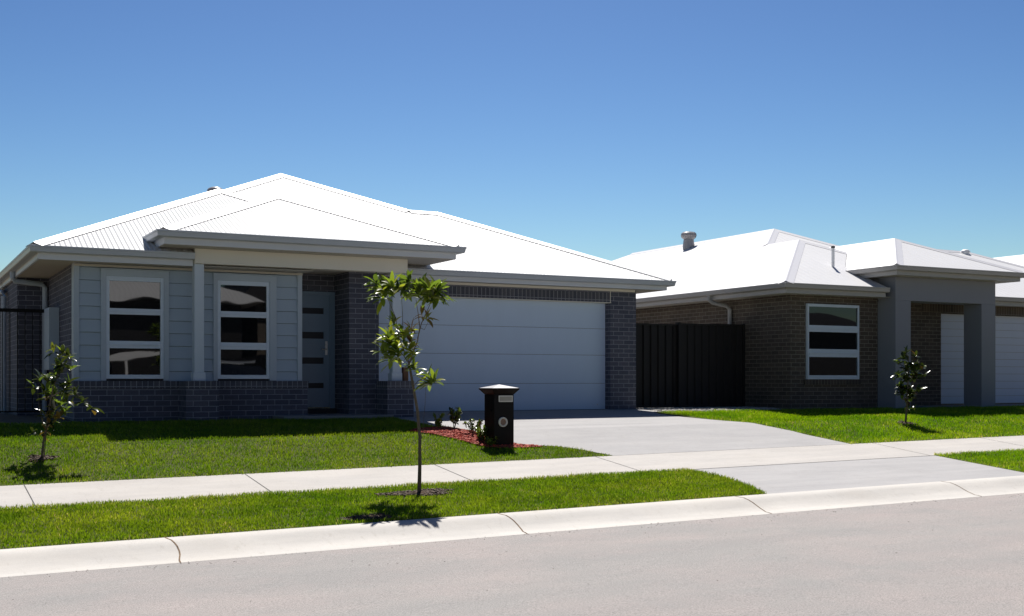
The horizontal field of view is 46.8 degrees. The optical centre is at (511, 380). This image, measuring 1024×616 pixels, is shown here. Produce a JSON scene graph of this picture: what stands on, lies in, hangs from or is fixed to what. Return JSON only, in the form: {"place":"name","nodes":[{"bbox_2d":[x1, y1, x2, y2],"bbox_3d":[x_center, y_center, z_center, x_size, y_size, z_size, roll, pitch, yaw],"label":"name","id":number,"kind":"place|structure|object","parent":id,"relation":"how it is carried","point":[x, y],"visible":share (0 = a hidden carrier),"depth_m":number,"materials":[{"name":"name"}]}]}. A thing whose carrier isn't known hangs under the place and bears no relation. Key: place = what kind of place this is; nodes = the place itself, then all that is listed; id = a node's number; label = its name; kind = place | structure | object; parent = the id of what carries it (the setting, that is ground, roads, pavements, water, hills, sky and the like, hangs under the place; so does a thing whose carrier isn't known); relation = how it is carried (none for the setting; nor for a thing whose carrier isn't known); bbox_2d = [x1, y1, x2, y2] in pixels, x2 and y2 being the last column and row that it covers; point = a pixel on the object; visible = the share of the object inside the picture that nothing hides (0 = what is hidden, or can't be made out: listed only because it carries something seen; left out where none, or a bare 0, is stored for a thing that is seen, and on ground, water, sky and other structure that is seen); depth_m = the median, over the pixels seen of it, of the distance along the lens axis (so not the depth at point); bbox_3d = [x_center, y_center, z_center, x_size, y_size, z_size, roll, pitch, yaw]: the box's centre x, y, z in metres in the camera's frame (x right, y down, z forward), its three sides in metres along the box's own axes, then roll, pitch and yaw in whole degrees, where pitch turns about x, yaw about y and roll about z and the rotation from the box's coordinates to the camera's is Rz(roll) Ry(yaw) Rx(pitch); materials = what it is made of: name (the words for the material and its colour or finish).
{"place":"outdoors","nodes":[
{"label":"outdoors","id":0,"kind":"place"},
{"bbox_2d":[0,416,609,485],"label":"front lawn","id":1,"kind":"structure","parent":0,"point":[180,446],"depth_m":15.45,"materials":[{"name":"green plant"}]},
{"bbox_2d":[27,454,59,460],"bbox_3d":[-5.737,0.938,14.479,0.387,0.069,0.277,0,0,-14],"label":"mulch","id":2,"kind":"object","parent":1,"relation":"on","point":[33,457],"visible":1,"depth_m":14.46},
{"bbox_2d":[25,342,104,456],"bbox_3d":[-5.455,0.263,14.495,1.106,1.487,0.551,0,0,24],"label":"tree","id":3,"kind":"object","parent":1,"relation":"on","point":[57,369],"visible":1,"depth_m":14.48,"materials":[{"name":"green plant"}]},
{"bbox_2d":[479,384,519,444],"bbox_3d":[-0.190,0.522,17.332,0.444,0.937,0.444,0,0,-28],"label":"letterbox","id":4,"kind":"object","parent":1,"relation":"on","point":[499,411],"visible":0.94,"depth_m":17.20,"materials":[{"name":"black brick"}]},
{"bbox_2d":[335,513,399,521],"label":"mulch","id":5,"kind":"object","parent":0,"point":[381,515],"visible":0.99,"depth_m":11.87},
{"bbox_2d":[0,467,766,548],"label":"verge","id":6,"kind":"structure","parent":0,"point":[309,512],"depth_m":12.13,"materials":[{"name":"green plant"}]},
{"bbox_2d":[364,270,456,491],"bbox_3d":[-1.183,0.034,13.614,1.078,2.628,0.748,0,0,1],"label":"street tree","id":7,"kind":"object","parent":6,"relation":"on","point":[431,291],"visible":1,"depth_m":13.56,"materials":[{"name":"green plant"}]},
{"bbox_2d":[375,488,453,496],"bbox_3d":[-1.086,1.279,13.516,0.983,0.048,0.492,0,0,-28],"label":"mulch","id":8,"kind":"object","parent":6,"relation":"on","point":[437,491],"visible":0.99,"depth_m":13.49,"materials":[{"name":"brown wood"}]},
{"bbox_2d":[402,367,407,380],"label":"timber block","id":9,"kind":"structure","parent":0,"point":[404,376],"depth_m":20.19,"materials":[{"name":"brown wood"}]},
{"bbox_2d":[0,493,1023,615],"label":"road","id":10,"kind":"structure","parent":0,"point":[957,557],"depth_m":9.08,"materials":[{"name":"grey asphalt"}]},
{"bbox_2d":[0,435,1023,508],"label":"footpath","id":11,"kind":"structure","parent":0,"point":[92,491],"depth_m":15.22,"materials":[{"name":"concrete"}]},
{"bbox_2d":[24,411,1021,503],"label":"path joints","id":12,"kind":"object","parent":11,"relation":"on","point":[469,479],"visible":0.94,"depth_m":16.16,"materials":[{"name":"grey concrete"}]},
{"bbox_2d":[0,403,1023,577],"bbox_3d":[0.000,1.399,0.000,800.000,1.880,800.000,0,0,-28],"label":"ground","id":13,"kind":"structure","parent":0,"point":[10,418],"depth_m":18.48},
{"bbox_2d":[0,173,675,421],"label":"grey house","id":14,"kind":"structure","parent":13,"relation":"on","point":[246,300],"depth_m":20.15,"materials":[{"name":"white metal"}]},
{"bbox_2d":[0,308,47,412],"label":"side gate","id":15,"kind":"structure","parent":14,"relation":"attached to","point":[32,311],"depth_m":20.19,"materials":[{"name":"black metal"}]},
{"bbox_2d":[100,268,169,380],"bbox_3d":[-5.890,-0.869,18.485,1.054,1.738,0.108,0,0,-28],"label":"window","id":16,"kind":"structure","parent":14,"relation":"in","point":[134,321],"depth_m":18.48,"materials":[{"name":"glass"}]},
{"bbox_2d":[212,273,277,380],"bbox_3d":[-4.356,-0.869,19.296,1.064,1.738,0.108,0,0,-28],"label":"window","id":17,"kind":"structure","parent":14,"relation":"in","point":[244,334],"depth_m":19.30,"materials":[{"name":"glass"}]},
{"bbox_2d":[302,294,329,406],"bbox_3d":[-3.551,-0.520,20.501,0.830,1.960,0.115,0,0,-28],"label":"front door","id":18,"kind":"structure","parent":14,"relation":"in","point":[315,308],"depth_m":20.60,"materials":[{"name":"paint"}]},
{"bbox_2d":[379,296,604,411],"bbox_3d":[-0.306,-0.495,22.396,4.870,2.130,0.038,0,0,-28],"label":"garage door","id":19,"kind":"structure","parent":14,"relation":"in","point":[554,352],"depth_m":22.52,"materials":[{"name":"paint"}]},
{"bbox_2d":[0,475,1023,577],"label":"kerb","id":20,"kind":"structure","parent":13,"relation":"on","point":[74,557],"depth_m":11.72,"materials":[{"name":"concrete"}]},
{"bbox_2d":[165,481,978,561],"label":"kerb joints","id":21,"kind":"object","parent":20,"relation":"on","point":[498,513],"visible":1,"depth_m":11.97,"materials":[{"name":"grey concrete"}]},
{"bbox_2d":[636,322,744,407],"bbox_3d":[3.586,-0.285,25.203,3.375,1.910,0.145,0,0,-28],"label":"steel fence","id":22,"kind":"object","parent":13,"relation":"on","point":[680,364],"visible":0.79,"depth_m":25.26,"materials":[{"name":"black metal"}]},
{"bbox_2d":[613,229,1023,409],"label":"brown brick house","id":23,"kind":"structure","parent":13,"relation":"on","point":[829,325],"depth_m":26.12,"materials":[{"name":"paint"}]},
{"bbox_2d":[806,303,858,378],"bbox_3d":[6.824,-0.824,25.160,1.450,1.593,0.084,0,0,-28],"label":"window","id":24,"kind":"structure","parent":23,"relation":"in","point":[832,331],"depth_m":25.14,"materials":[{"name":"glass"}]},
{"bbox_2d":[941,314,1023,403],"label":"garage door","id":25,"kind":"structure","parent":23,"relation":"in","point":[1009,330],"depth_m":28.59,"materials":[{"name":"paint"}]},
{"bbox_2d":[994,255,1023,316],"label":"house","id":26,"kind":"structure","parent":13,"relation":"on","point":[1017,259],"depth_m":40.93,"materials":[{"name":"white metal"}]},
{"bbox_2d":[0,0,1023,271],"label":"sky","id":27,"kind":"structure","parent":0,"point":[610,130],"materials":[{"name":"blue"}]},
{"bbox_2d":[394,409,847,455],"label":"driveway","id":28,"kind":"structure","parent":0,"point":[616,432],"depth_m":19.10,"materials":[{"name":"grey concrete"}]},
{"bbox_2d":[658,403,1023,443],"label":"neighbour lawn","id":29,"kind":"structure","parent":0,"point":[866,429],"depth_m":20.95,"materials":[{"name":"green plant"}]},
{"bbox_2d":[641,407,778,411],"bbox_3d":[2.784,0.601,26.671,3.340,0.042,7.450,0,0,-28],"label":"gravel strip","id":30,"kind":"object","parent":29,"relation":"on","point":[695,407],"visible":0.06,"depth_m":23.93,"materials":[{"name":"grey gravel"}]},
{"bbox_2d":[636,406,781,410],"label":"pebbles","id":31,"kind":"object","parent":30,"relation":"on","point":[694,408],"visible":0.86,"depth_m":24.14,"materials":[{"name":"grey gravel"}]},
{"bbox_2d":[891,345,929,422],"bbox_3d":[7.278,0.096,21.636,0.502,1.490,0.663,0,0,-28],"label":"tree","id":32,"kind":"object","parent":29,"relation":"on","point":[908,389],"visible":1,"depth_m":21.61,"materials":[{"name":"green plant"}]},
{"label":"tree ring soil","id":33,"kind":"structure","parent":29,"relation":"on","visible":0},
{"bbox_2d":[897,421,913,424],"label":"mulch","id":34,"kind":"object","parent":33,"relation":"on","point":[902,422],"visible":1,"depth_m":21.59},
{"bbox_2d":[694,456,1023,493],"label":"driveway crossing","id":35,"kind":"object","parent":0,"point":[783,478],"visible":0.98,"depth_m":16.03,"materials":[{"name":"grey concrete"}]},
{"bbox_2d":[934,448,1023,472],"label":"grass","id":36,"kind":"structure","parent":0,"point":[990,459],"depth_m":17.90,"materials":[{"name":"green plant"}]},
{"bbox_2d":[995,404,1023,405],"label":"garage apron","id":37,"kind":"object","parent":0,"point":[1007,404],"visible":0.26,"depth_m":28.36,"materials":[{"name":"grey concrete"}]},
{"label":"mulch bed soil","id":38,"kind":"structure","parent":0,"visible":0},
{"bbox_2d":[410,426,541,447],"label":"red mulch","id":39,"kind":"object","parent":38,"relation":"on","point":[467,435],"visible":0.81,"depth_m":17.54,"materials":[{"name":"red wood"}]},
{"bbox_2d":[433,412,444,426],"bbox_3d":[-1.109,0.617,18.237,0.217,0.256,0.200,0,0,-28],"label":"shrub","id":40,"kind":"object","parent":39,"relation":"on","point":[438,421],"visible":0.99,"depth_m":18.24,"materials":[{"name":"green plant"}]},
{"bbox_2d":[448,407,461,427],"bbox_3d":[-0.870,0.579,18.184,0.236,0.351,0.264,0,0,-6],"label":"shrub","id":41,"kind":"object","parent":39,"relation":"on","point":[455,419],"visible":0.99,"depth_m":18.17,"materials":[{"name":"green plant"}]},
{"bbox_2d":[463,419,483,432],"bbox_3d":[-0.562,0.688,17.805,0.337,0.242,0.275,0,0,24],"label":"shrub","id":42,"kind":"object","parent":39,"relation":"on","point":[472,427],"visible":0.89,"depth_m":17.78,"materials":[{"name":"green plant"}]},
{"bbox_2d":[476,425,487,440],"bbox_3d":[-0.432,0.768,17.359,0.230,0.261,0.287,0,0,-28],"label":"shrub","id":43,"kind":"object","parent":39,"relation":"on","point":[481,433],"visible":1,"depth_m":17.31,"materials":[{"name":"green plant"}]},
{"bbox_2d":[484,436,497,445],"bbox_3d":[-0.298,0.875,17.082,0.218,0.165,0.202,0,0,-43],"label":"shrub","id":44,"kind":"object","parent":39,"relation":"on","point":[490,441],"visible":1,"depth_m":17.06,"materials":[{"name":"green plant"}]}
]}

